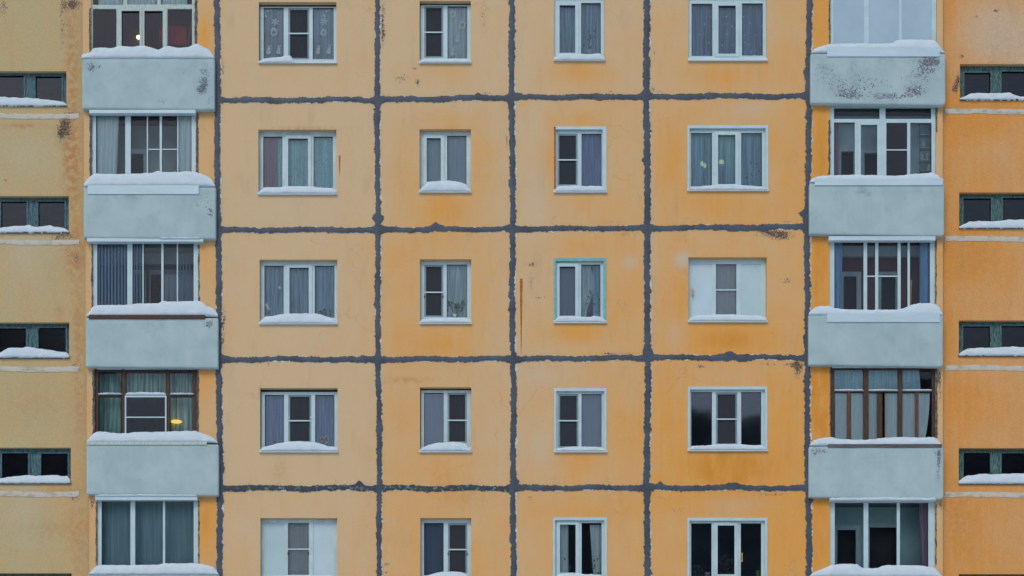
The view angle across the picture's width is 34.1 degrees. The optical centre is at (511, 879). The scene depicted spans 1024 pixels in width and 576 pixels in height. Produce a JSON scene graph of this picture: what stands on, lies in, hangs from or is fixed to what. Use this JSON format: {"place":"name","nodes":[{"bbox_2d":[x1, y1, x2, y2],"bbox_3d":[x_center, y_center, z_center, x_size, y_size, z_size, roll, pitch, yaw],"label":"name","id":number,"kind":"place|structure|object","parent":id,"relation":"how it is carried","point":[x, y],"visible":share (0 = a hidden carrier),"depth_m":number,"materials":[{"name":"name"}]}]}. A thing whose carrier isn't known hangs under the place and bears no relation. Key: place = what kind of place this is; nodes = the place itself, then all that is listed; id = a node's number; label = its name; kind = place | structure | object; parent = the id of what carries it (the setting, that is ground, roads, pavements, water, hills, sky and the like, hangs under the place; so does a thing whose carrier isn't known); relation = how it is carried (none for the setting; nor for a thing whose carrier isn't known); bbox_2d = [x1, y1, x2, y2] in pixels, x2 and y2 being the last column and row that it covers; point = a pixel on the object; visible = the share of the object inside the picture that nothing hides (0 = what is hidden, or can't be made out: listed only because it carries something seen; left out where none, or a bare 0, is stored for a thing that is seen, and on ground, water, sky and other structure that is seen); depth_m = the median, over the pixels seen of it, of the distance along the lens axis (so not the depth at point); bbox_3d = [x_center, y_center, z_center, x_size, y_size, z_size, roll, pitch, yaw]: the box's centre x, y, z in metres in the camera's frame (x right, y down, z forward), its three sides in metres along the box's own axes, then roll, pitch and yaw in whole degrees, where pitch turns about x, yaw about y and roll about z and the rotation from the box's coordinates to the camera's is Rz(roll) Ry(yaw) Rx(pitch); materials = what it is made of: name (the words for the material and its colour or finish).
{"place":"outdoors","nodes":[
{"label":"outdoors","id":0,"kind":"place"},
{"label":"ground","id":1,"kind":"structure","parent":0,"visible":0},
{"bbox_2d":[0,0,1023,575],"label":"apartment building","id":2,"kind":"structure","parent":1,"relation":"on","point":[514,372],"depth_m":36.00,"materials":[{"name":"orange concrete"}]},
{"bbox_2d":[0,74,65,106],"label":"stair window","id":3,"kind":"structure","parent":2,"relation":"in","point":[29,79],"depth_m":36.19,"materials":[{"name":"teal wood"}]},
{"bbox_2d":[0,97,66,106],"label":"snow drift","id":4,"kind":"object","parent":2,"relation":"on","point":[19,102],"visible":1,"depth_m":36.05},
{"bbox_2d":[0,347,68,358],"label":"snow drift","id":5,"kind":"object","parent":2,"relation":"on","point":[28,352],"visible":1,"depth_m":36.05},
{"bbox_2d":[0,225,68,233],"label":"snow drift","id":6,"kind":"object","parent":2,"relation":"on","point":[29,229],"visible":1,"depth_m":36.05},
{"bbox_2d":[0,198,68,232],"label":"stair window","id":7,"kind":"structure","parent":2,"relation":"in","point":[32,204],"depth_m":36.19,"materials":[{"name":"teal wood"}]},
{"bbox_2d":[0,475,69,482],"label":"snow drift","id":8,"kind":"object","parent":2,"relation":"on","point":[40,479],"visible":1,"depth_m":36.06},
{"bbox_2d":[0,324,69,358],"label":"stair window","id":9,"kind":"structure","parent":2,"relation":"in","point":[32,330],"depth_m":36.19,"materials":[{"name":"teal wood"}]},
{"bbox_2d":[0,449,70,483],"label":"stair window","id":10,"kind":"structure","parent":2,"relation":"in","point":[34,455],"depth_m":36.19,"materials":[{"name":"teal wood"}]},
{"bbox_2d":[97,116,118,173],"bbox_3d":[-8.734,-15.813,36.100,0.484,1.477,0.051,0,0,0],"label":"curtain","id":11,"kind":"object","parent":2,"relation":"hanging from","point":[107,142],"visible":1,"depth_m":36.10,"materials":[{"name":"fabric"}]},
{"bbox_2d":[99,374,120,432],"bbox_3d":[-8.730,-10.294,36.300,0.486,1.477,0.092,0,0,0],"label":"curtain","id":12,"kind":"object","parent":2,"relation":"hanging from","point":[110,415],"visible":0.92,"depth_m":36.30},
{"bbox_2d":[98,245,125,304],"bbox_3d":[-8.645,-13.013,36.123,0.619,1.564,0.033,0,0,0],"label":"vertical blind","id":13,"kind":"object","parent":2,"relation":"attached to","point":[112,274],"visible":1,"depth_m":36.11,"materials":[{"name":"fabric"}]},
{"bbox_2d":[102,502,129,564],"bbox_3d":[-8.612,-7.445,36.280,0.729,1.693,0.011,0,0,0],"label":"curtain","id":14,"kind":"object","parent":2,"relation":"hanging from","point":[115,533],"visible":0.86,"depth_m":36.28,"materials":[{"name":"fabric"}]},
{"bbox_2d":[127,374,164,392],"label":"curtain","id":15,"kind":"object","parent":2,"relation":"hanging from","point":[145,382],"visible":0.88,"depth_m":36.30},
{"bbox_2d":[82,44,213,58],"bbox_3d":[-7.831,-17.811,35.928,2.877,0.387,0.156,0,0,0],"label":"snow drift","id":16,"kind":"object","parent":2,"relation":"on","point":[195,51],"visible":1,"depth_m":35.86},
{"bbox_2d":[136,502,162,564],"bbox_3d":[-7.901,-7.445,36.280,0.695,1.693,0.010,0,0,0],"label":"curtain","id":17,"kind":"object","parent":2,"relation":"hanging from","point":[149,533],"visible":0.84,"depth_m":36.28,"materials":[{"name":"fabric"}]},
{"bbox_2d":[84,171,214,187],"bbox_3d":[-7.792,-15.070,35.928,2.851,0.394,0.154,0,0,0],"label":"snow drift","id":18,"kind":"object","parent":2,"relation":"on","point":[177,178],"visible":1,"depth_m":35.87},
{"bbox_2d":[86,301,217,317],"bbox_3d":[-7.737,-12.281,35.927,2.859,0.381,0.159,0,0,0],"label":"snow drift","id":19,"kind":"object","parent":2,"relation":"on","point":[181,308],"visible":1,"depth_m":35.87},
{"bbox_2d":[87,431,217,443],"bbox_3d":[-7.732,-9.527,35.928,2.851,0.293,0.155,0,0,0],"label":"snow drift","id":20,"kind":"object","parent":2,"relation":"on","point":[177,436],"visible":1,"depth_m":35.86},
{"bbox_2d":[88,563,218,574],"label":"snow drift","id":21,"kind":"object","parent":2,"relation":"on","point":[181,569],"visible":1,"depth_m":35.87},
{"bbox_2d":[159,26,185,44],"bbox_3d":[-7.387,-18.388,36.401,0.592,0.401,0.027,0,0,0],"label":"red cloth","id":22,"kind":"object","parent":2,"relation":"hanging from","point":[176,35],"visible":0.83,"depth_m":36.40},
{"bbox_2d":[164,274,192,301],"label":"curtain","id":23,"kind":"object","parent":2,"relation":"hanging from","point":[170,288],"visible":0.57,"depth_m":36.55,"materials":[{"name":"grey fabric"}]},
{"bbox_2d":[166,502,192,562],"bbox_3d":[-7.210,-7.445,36.280,0.703,1.693,0.010,0,0,0],"label":"curtain","id":24,"kind":"object","parent":2,"relation":"hanging from","point":[179,532],"visible":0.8,"depth_m":36.28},
{"bbox_2d":[170,374,192,431],"bbox_3d":[-7.184,-10.294,36.300,0.504,1.477,0.072,0,0,0],"label":"curtain","id":25,"kind":"object","parent":2,"relation":"hanging from","point":[180,383],"visible":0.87,"depth_m":36.30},
{"bbox_2d":[179,116,190,171],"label":"curtain","id":26,"kind":"object","parent":2,"relation":"hanging from","point":[184,143],"visible":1,"depth_m":36.10,"materials":[{"name":"fabric"}]},
{"bbox_2d":[264,138,277,186],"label":"curtain","id":27,"kind":"object","parent":2,"relation":"hanging from","point":[270,162],"visible":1,"depth_m":36.19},
{"bbox_2d":[264,9,282,57],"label":"curtain","id":28,"kind":"object","parent":2,"relation":"hanging from","point":[274,42],"visible":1,"depth_m":36.20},
{"bbox_2d":[265,267,282,315],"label":"curtain","id":29,"kind":"object","parent":2,"relation":"hanging from","point":[273,291],"visible":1,"depth_m":36.21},
{"bbox_2d":[265,396,283,445],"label":"curtain","id":30,"kind":"object","parent":2,"relation":"hanging from","point":[274,418],"visible":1,"depth_m":36.21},
{"bbox_2d":[257,132,336,194],"bbox_3d":[-4.622,-15.455,36.068,1.710,1.410,0.225,0,0,0],"label":"window","id":31,"kind":"structure","parent":2,"relation":"in","point":[285,136],"depth_m":36.11,"materials":[{"name":"white plastic"}]},
{"bbox_2d":[259,186,335,193],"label":"snow drift","id":32,"kind":"object","parent":2,"relation":"on","point":[297,189],"visible":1,"depth_m":35.95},
{"bbox_2d":[258,5,336,63],"bbox_3d":[-4.618,-18.242,36.068,1.701,1.332,0.225,0,0,0],"label":"window","id":33,"kind":"structure","parent":2,"relation":"in","point":[297,19],"depth_m":36.11,"materials":[{"name":"white plastic"}]},
{"bbox_2d":[260,313,336,323],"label":"snow drift","id":34,"kind":"object","parent":2,"relation":"on","point":[303,318],"visible":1,"depth_m":35.96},
{"bbox_2d":[259,262,337,324],"bbox_3d":[-4.600,-12.659,36.068,1.701,1.401,0.225,0,0,0],"label":"window","id":35,"kind":"structure","parent":2,"relation":"in","point":[286,266],"depth_m":36.11,"materials":[{"name":"white plastic"}]},
{"bbox_2d":[259,390,337,452],"bbox_3d":[-4.592,-9.898,36.068,1.701,1.392,0.225,0,0,0],"label":"window","id":36,"kind":"structure","parent":2,"relation":"in","point":[299,405],"depth_m":36.11,"materials":[{"name":"white plastic"}]},
{"bbox_2d":[289,524,308,574],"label":"curtain","id":37,"kind":"object","parent":2,"relation":"hanging from","point":[298,559],"visible":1,"depth_m":36.20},
{"bbox_2d":[261,519,336,575],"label":"window","id":38,"kind":"structure","parent":2,"relation":"in","point":[322,553],"depth_m":36.12,"materials":[{"name":"white plastic"}]},
{"bbox_2d":[290,268,308,313],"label":"curtain","id":39,"kind":"object","parent":2,"relation":"hanging from","point":[299,290],"visible":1,"depth_m":36.20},
{"bbox_2d":[261,441,337,450],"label":"snow drift","id":40,"kind":"object","parent":2,"relation":"on","point":[299,446],"visible":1,"depth_m":35.96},
{"bbox_2d":[313,9,332,58],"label":"curtain","id":41,"kind":"object","parent":2,"relation":"hanging from","point":[325,41],"visible":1,"depth_m":36.21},
{"bbox_2d":[315,267,333,317],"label":"curtain","id":42,"kind":"object","parent":2,"relation":"hanging from","point":[324,287],"visible":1,"depth_m":36.21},
{"bbox_2d":[316,396,333,445],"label":"curtain","id":43,"kind":"object","parent":2,"relation":"hanging from","point":[324,416],"visible":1,"depth_m":36.20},
{"bbox_2d":[424,394,442,445],"bbox_3d":[-1.698,-9.955,36.205,0.485,1.369,0.006,0,0,0],"label":"window pane","id":44,"kind":"structure","parent":2,"relation":"attached to","point":[433,418],"depth_m":36.20,"materials":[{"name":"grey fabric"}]},
{"bbox_2d":[424,524,442,574],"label":"window pane","id":45,"kind":"structure","parent":2,"relation":"attached to","point":[433,548],"depth_m":36.20,"materials":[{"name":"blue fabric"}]},
{"bbox_2d":[427,138,440,181],"bbox_3d":[-1.707,-15.552,36.205,0.468,1.300,0.005,0,0,0],"label":"blind","id":46,"kind":"object","parent":2,"relation":"attached to","point":[433,160],"visible":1,"depth_m":36.20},
{"bbox_2d":[420,180,469,190],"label":"snow drift","id":47,"kind":"object","parent":2,"relation":"on","point":[448,185],"visible":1,"depth_m":35.95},
{"bbox_2d":[419,4,470,63],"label":"window","id":48,"kind":"structure","parent":2,"relation":"in","point":[433,17],"depth_m":36.11,"materials":[{"name":"white plastic"}]},
{"bbox_2d":[419,132,470,192],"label":"window","id":49,"kind":"structure","parent":2,"relation":"in","point":[444,136],"depth_m":36.11,"materials":[{"name":"white plastic"}]},
{"bbox_2d":[419,261,471,323],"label":"window","id":50,"kind":"structure","parent":2,"relation":"in","point":[433,274],"depth_m":36.11,"materials":[{"name":"white plastic"}]},
{"bbox_2d":[419,389,471,452],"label":"window","id":51,"kind":"structure","parent":2,"relation":"in","point":[456,402],"depth_m":36.11,"materials":[{"name":"white plastic"}]},
{"bbox_2d":[421,442,470,450],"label":"snow drift","id":52,"kind":"object","parent":2,"relation":"on","point":[452,446],"visible":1,"depth_m":35.96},
{"bbox_2d":[421,519,470,575],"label":"window","id":53,"kind":"structure","parent":2,"relation":"in","point":[456,532],"depth_m":36.11,"materials":[{"name":"white plastic"}]},
{"bbox_2d":[447,266,466,316],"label":"curtain","id":54,"kind":"object","parent":2,"relation":"hanging from","point":[456,284],"visible":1,"depth_m":36.20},
{"bbox_2d":[448,137,465,183],"bbox_3d":[-1.196,-15.552,36.205,0.520,1.300,0.005,0,0,0],"label":"blind","id":55,"kind":"object","parent":2,"relation":"attached to","point":[457,159],"visible":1,"depth_m":36.20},
{"bbox_2d":[448,8,466,57],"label":"curtain","id":56,"kind":"object","parent":2,"relation":"hanging from","point":[460,45],"visible":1,"depth_m":36.20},
{"bbox_2d":[560,525,567,572],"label":"curtain","id":57,"kind":"object","parent":2,"relation":"hanging from","point":[563,546],"visible":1,"depth_m":36.15,"materials":[{"name":"fabric"}]},
{"bbox_2d":[560,267,574,315],"bbox_3d":[1.203,-12.718,36.155,0.450,1.298,0.006,0,0,0],"label":"blind","id":58,"kind":"object","parent":2,"relation":"attached to","point":[567,291],"visible":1,"depth_m":36.16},
{"bbox_2d":[560,6,574,52],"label":"curtain","id":59,"kind":"object","parent":2,"relation":"hanging from","point":[567,29],"visible":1,"depth_m":36.16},
{"bbox_2d":[553,0,604,61],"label":"window","id":60,"kind":"structure","parent":2,"relation":"in","point":[557,3],"depth_m":36.04,"materials":[{"name":"white plastic"}]},
{"bbox_2d":[553,126,606,192],"bbox_3d":[1.469,-15.509,36.035,1.159,1.433,0.160,0,0,0],"label":"window","id":61,"kind":"structure","parent":2,"relation":"in","point":[567,139],"depth_m":36.04,"materials":[{"name":"white plastic"}]},
{"bbox_2d":[553,258,606,323],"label":"window","id":62,"kind":"structure","parent":2,"relation":"in","point":[577,263],"depth_m":36.02,"materials":[{"name":"white plastic"}]},
{"bbox_2d":[553,517,606,575],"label":"window","id":63,"kind":"structure","parent":2,"relation":"in","point":[557,521],"depth_m":36.02,"materials":[{"name":"white plastic"}]},
{"bbox_2d":[554,388,606,452],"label":"window","id":64,"kind":"structure","parent":2,"relation":"in","point":[567,401],"depth_m":36.04,"materials":[{"name":"white plastic"}]},
{"bbox_2d":[582,266,593,316],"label":"curtain","id":65,"kind":"object","parent":2,"relation":"hanging from","point":[587,280],"visible":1,"depth_m":36.15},
{"bbox_2d":[582,4,599,53],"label":"curtain","id":66,"kind":"object","parent":2,"relation":"hanging from","point":[590,17],"visible":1,"depth_m":36.15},
{"bbox_2d":[582,395,600,446],"bbox_3d":[1.722,-9.932,36.155,0.519,1.350,0.006,0,0,0],"label":"blind","id":67,"kind":"object","parent":2,"relation":"attached to","point":[591,420],"visible":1,"depth_m":36.16,"materials":[{"name":"grey fabric"}]},
{"bbox_2d":[582,135,600,185],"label":"curtain","id":68,"kind":"object","parent":2,"relation":"hanging from","point":[591,160],"visible":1,"depth_m":36.16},
{"bbox_2d":[590,525,600,573],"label":"curtain","id":69,"kind":"object","parent":2,"relation":"hanging from","point":[595,533],"visible":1,"depth_m":36.16,"materials":[{"name":"fabric"}]},
{"bbox_2d":[593,266,599,316],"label":"curtain","id":70,"kind":"object","parent":2,"relation":"hanging from","point":[596,276],"visible":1,"depth_m":36.16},
{"bbox_2d":[691,134,710,185],"bbox_3d":[4.110,-15.547,36.155,0.536,1.332,0.063,0,0,0],"label":"curtain","id":71,"kind":"object","parent":2,"relation":"hanging from","point":[700,159],"visible":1,"depth_m":36.16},
{"bbox_2d":[692,5,711,55],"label":"curtain","id":72,"kind":"object","parent":2,"relation":"hanging from","point":[701,29],"visible":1,"depth_m":36.16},
{"bbox_2d":[716,265,735,313],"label":"curtain","id":73,"kind":"object","parent":2,"relation":"hanging from","point":[725,279],"visible":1,"depth_m":36.20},
{"bbox_2d":[718,135,734,183],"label":"curtain","id":74,"kind":"object","parent":2,"relation":"hanging from","point":[726,159],"visible":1,"depth_m":36.15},
{"bbox_2d":[718,6,735,53],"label":"curtain","id":75,"kind":"object","parent":2,"relation":"hanging from","point":[726,29],"visible":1,"depth_m":36.15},
{"bbox_2d":[687,518,766,575],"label":"window","id":76,"kind":"structure","parent":2,"relation":"in","point":[715,522],"depth_m":36.02,"materials":[{"name":"white plastic"}]},
{"bbox_2d":[689,314,766,320],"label":"snow drift","id":77,"kind":"object","parent":2,"relation":"on","point":[727,317],"visible":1,"depth_m":35.95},
{"bbox_2d":[689,444,766,449],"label":"snow drift","id":78,"kind":"object","parent":2,"relation":"on","point":[731,447],"visible":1,"depth_m":35.95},
{"bbox_2d":[689,184,766,189],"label":"snow drift","id":79,"kind":"object","parent":2,"relation":"on","point":[728,187],"visible":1,"depth_m":35.95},
{"bbox_2d":[688,0,767,61],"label":"window","id":80,"kind":"structure","parent":2,"relation":"in","point":[715,57],"depth_m":36.04,"materials":[{"name":"white plastic"}]},
{"bbox_2d":[687,125,768,191],"bbox_3d":[4.648,-15.539,36.035,1.762,1.424,0.160,0,0,0],"label":"window","id":81,"kind":"structure","parent":2,"relation":"in","point":[715,130],"depth_m":36.02,"materials":[{"name":"white plastic"}]},
{"bbox_2d":[688,259,767,322],"bbox_3d":[4.643,-12.707,36.068,1.719,1.410,0.225,0,0,0],"label":"window","id":82,"kind":"structure","parent":2,"relation":"in","point":[750,289],"depth_m":36.12,"materials":[{"name":"white plastic"}]},
{"bbox_2d":[688,386,767,451],"bbox_3d":[4.643,-9.927,36.035,1.736,1.398,0.160,0,0,0],"label":"window","id":83,"kind":"structure","parent":2,"relation":"in","point":[725,400],"depth_m":36.04,"materials":[{"name":"white plastic"}]},
{"bbox_2d":[741,134,760,185],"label":"curtain","id":84,"kind":"object","parent":2,"relation":"hanging from","point":[751,148],"visible":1,"depth_m":36.15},
{"bbox_2d":[742,5,761,55],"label":"curtain","id":85,"kind":"object","parent":2,"relation":"hanging from","point":[751,30],"visible":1,"depth_m":36.15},
{"bbox_2d":[835,243,842,308],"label":"curtain","id":86,"kind":"object","parent":2,"relation":"hanging from","point":[838,267],"visible":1,"depth_m":36.14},
{"bbox_2d":[835,393,846,438],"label":"curtain","id":87,"kind":"object","parent":2,"relation":"hanging from","point":[840,415],"visible":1,"depth_m":36.08,"materials":[{"name":"fabric"}]},
{"bbox_2d":[834,370,862,389],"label":"curtain","id":88,"kind":"object","parent":2,"relation":"hanging from","point":[848,379],"visible":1,"depth_m":36.09,"materials":[{"name":"fabric"}]},
{"bbox_2d":[851,393,862,439],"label":"curtain","id":89,"kind":"object","parent":2,"relation":"hanging from","point":[856,416],"visible":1,"depth_m":36.09,"materials":[{"name":"fabric"}]},
{"bbox_2d":[869,393,877,438],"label":"curtain","id":90,"kind":"object","parent":2,"relation":"hanging from","point":[872,415],"visible":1,"depth_m":36.09,"materials":[{"name":"fabric"}]},
{"bbox_2d":[810,437,940,446],"bbox_3d":[7.814,-9.426,35.928,2.860,0.225,0.154,0,0,0],"label":"snow drift","id":91,"kind":"object","parent":2,"relation":"on","point":[822,442],"visible":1,"depth_m":35.87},
{"bbox_2d":[810,564,941,575],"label":"snow drift","id":92,"kind":"object","parent":2,"relation":"on","point":[858,570],"visible":1,"depth_m":35.87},
{"bbox_2d":[809,303,942,314],"bbox_3d":[7.823,-12.265,35.930,2.911,0.313,0.156,0,0,0],"label":"snow drift","id":93,"kind":"object","parent":2,"relation":"on","point":[913,308],"visible":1,"depth_m":35.87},
{"bbox_2d":[810,172,943,183],"bbox_3d":[7.840,-15.094,35.928,2.911,0.270,0.156,0,0,0],"label":"snow drift","id":94,"kind":"object","parent":2,"relation":"on","point":[928,175],"visible":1,"depth_m":35.88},
{"bbox_2d":[811,39,944,53],"bbox_3d":[7.866,-17.916,35.928,2.912,0.355,0.155,0,0,0],"label":"snow drift","id":95,"kind":"object","parent":2,"relation":"on","point":[896,43],"visible":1,"depth_m":35.88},
{"bbox_2d":[868,370,897,389],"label":"curtain","id":96,"kind":"object","parent":2,"relation":"hanging from","point":[882,379],"visible":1,"depth_m":36.09,"materials":[{"name":"fabric"}]},
{"bbox_2d":[885,393,896,437],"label":"curtain","id":97,"kind":"object","parent":2,"relation":"hanging from","point":[890,414],"visible":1,"depth_m":36.08,"materials":[{"name":"fabric"}]},
{"bbox_2d":[902,393,914,436],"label":"curtain","id":98,"kind":"object","parent":2,"relation":"hanging from","point":[908,414],"visible":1,"depth_m":36.09,"materials":[{"name":"fabric"}]},
{"bbox_2d":[902,370,920,389],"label":"curtain","id":99,"kind":"object","parent":2,"relation":"hanging from","point":[910,379],"visible":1,"depth_m":36.09,"materials":[{"name":"fabric"}]},
{"bbox_2d":[919,503,927,566],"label":"curtain","id":100,"kind":"object","parent":2,"relation":"hanging from","point":[923,511],"visible":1,"depth_m":36.20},
{"bbox_2d":[919,243,928,302],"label":"curtain","id":101,"kind":"object","parent":2,"relation":"hanging from","point":[924,272],"visible":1,"depth_m":36.14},
{"bbox_2d":[918,393,929,437],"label":"curtain","id":102,"kind":"object","parent":2,"relation":"hanging from","point":[923,401],"visible":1,"depth_m":36.09,"materials":[{"name":"fabric"}]},
{"bbox_2d":[958,322,1023,356],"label":"stair window","id":103,"kind":"structure","parent":2,"relation":"in","point":[995,327],"depth_m":36.19,"materials":[{"name":"green wood"}]},
{"bbox_2d":[958,449,1023,484],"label":"stair window","id":104,"kind":"structure","parent":2,"relation":"in","point":[995,454],"depth_m":36.19,"materials":[{"name":"green wood"}]},
{"bbox_2d":[959,473,1023,483],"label":"snow drift","id":105,"kind":"object","parent":2,"relation":"on","point":[1015,478],"visible":1,"depth_m":36.05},
{"bbox_2d":[959,346,1023,356],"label":"snow drift","id":106,"kind":"object","parent":2,"relation":"on","point":[1014,351],"visible":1,"depth_m":36.05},
{"bbox_2d":[959,219,1023,228],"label":"snow drift","id":107,"kind":"object","parent":2,"relation":"on","point":[1010,223],"visible":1,"depth_m":36.05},
{"bbox_2d":[959,195,1023,228],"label":"stair window","id":108,"kind":"structure","parent":2,"relation":"in","point":[996,201],"depth_m":36.19,"materials":[{"name":"green wood"}]},
{"bbox_2d":[960,92,1023,100],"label":"snow drift","id":109,"kind":"object","parent":2,"relation":"on","point":[1008,96],"visible":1,"depth_m":36.05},
{"bbox_2d":[960,66,1023,100],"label":"stair window","id":110,"kind":"structure","parent":2,"relation":"in","point":[995,72],"depth_m":36.19,"materials":[{"name":"green wood"}]},
{"bbox_3d":[-4.617,-16.012,36.208,0.364,0.028,0.015,0,0,0],"label":"curtain rail","id":111,"kind":"object","parent":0,"visible":0},
{"bbox_2d":[278,138,307,186],"bbox_3d":[-4.744,-15.521,36.205,0.736,1.326,0.059,0,0,0],"label":"curtain","id":112,"kind":"object","parent":111,"relation":"hanging from","point":[298,163],"visible":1,"depth_m":36.20,"materials":[{"name":"fabric"}]},
{"bbox_3d":[-4.080,-16.055,36.208,0.329,0.028,0.015,0,0,0],"label":"curtain rail","id":113,"kind":"object","parent":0,"visible":0},
{"bbox_2d":[314,138,332,187],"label":"curtain","id":114,"kind":"object","parent":113,"relation":"hanging from","point":[323,162],"visible":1,"depth_m":36.21,"materials":[{"name":"fabric"}]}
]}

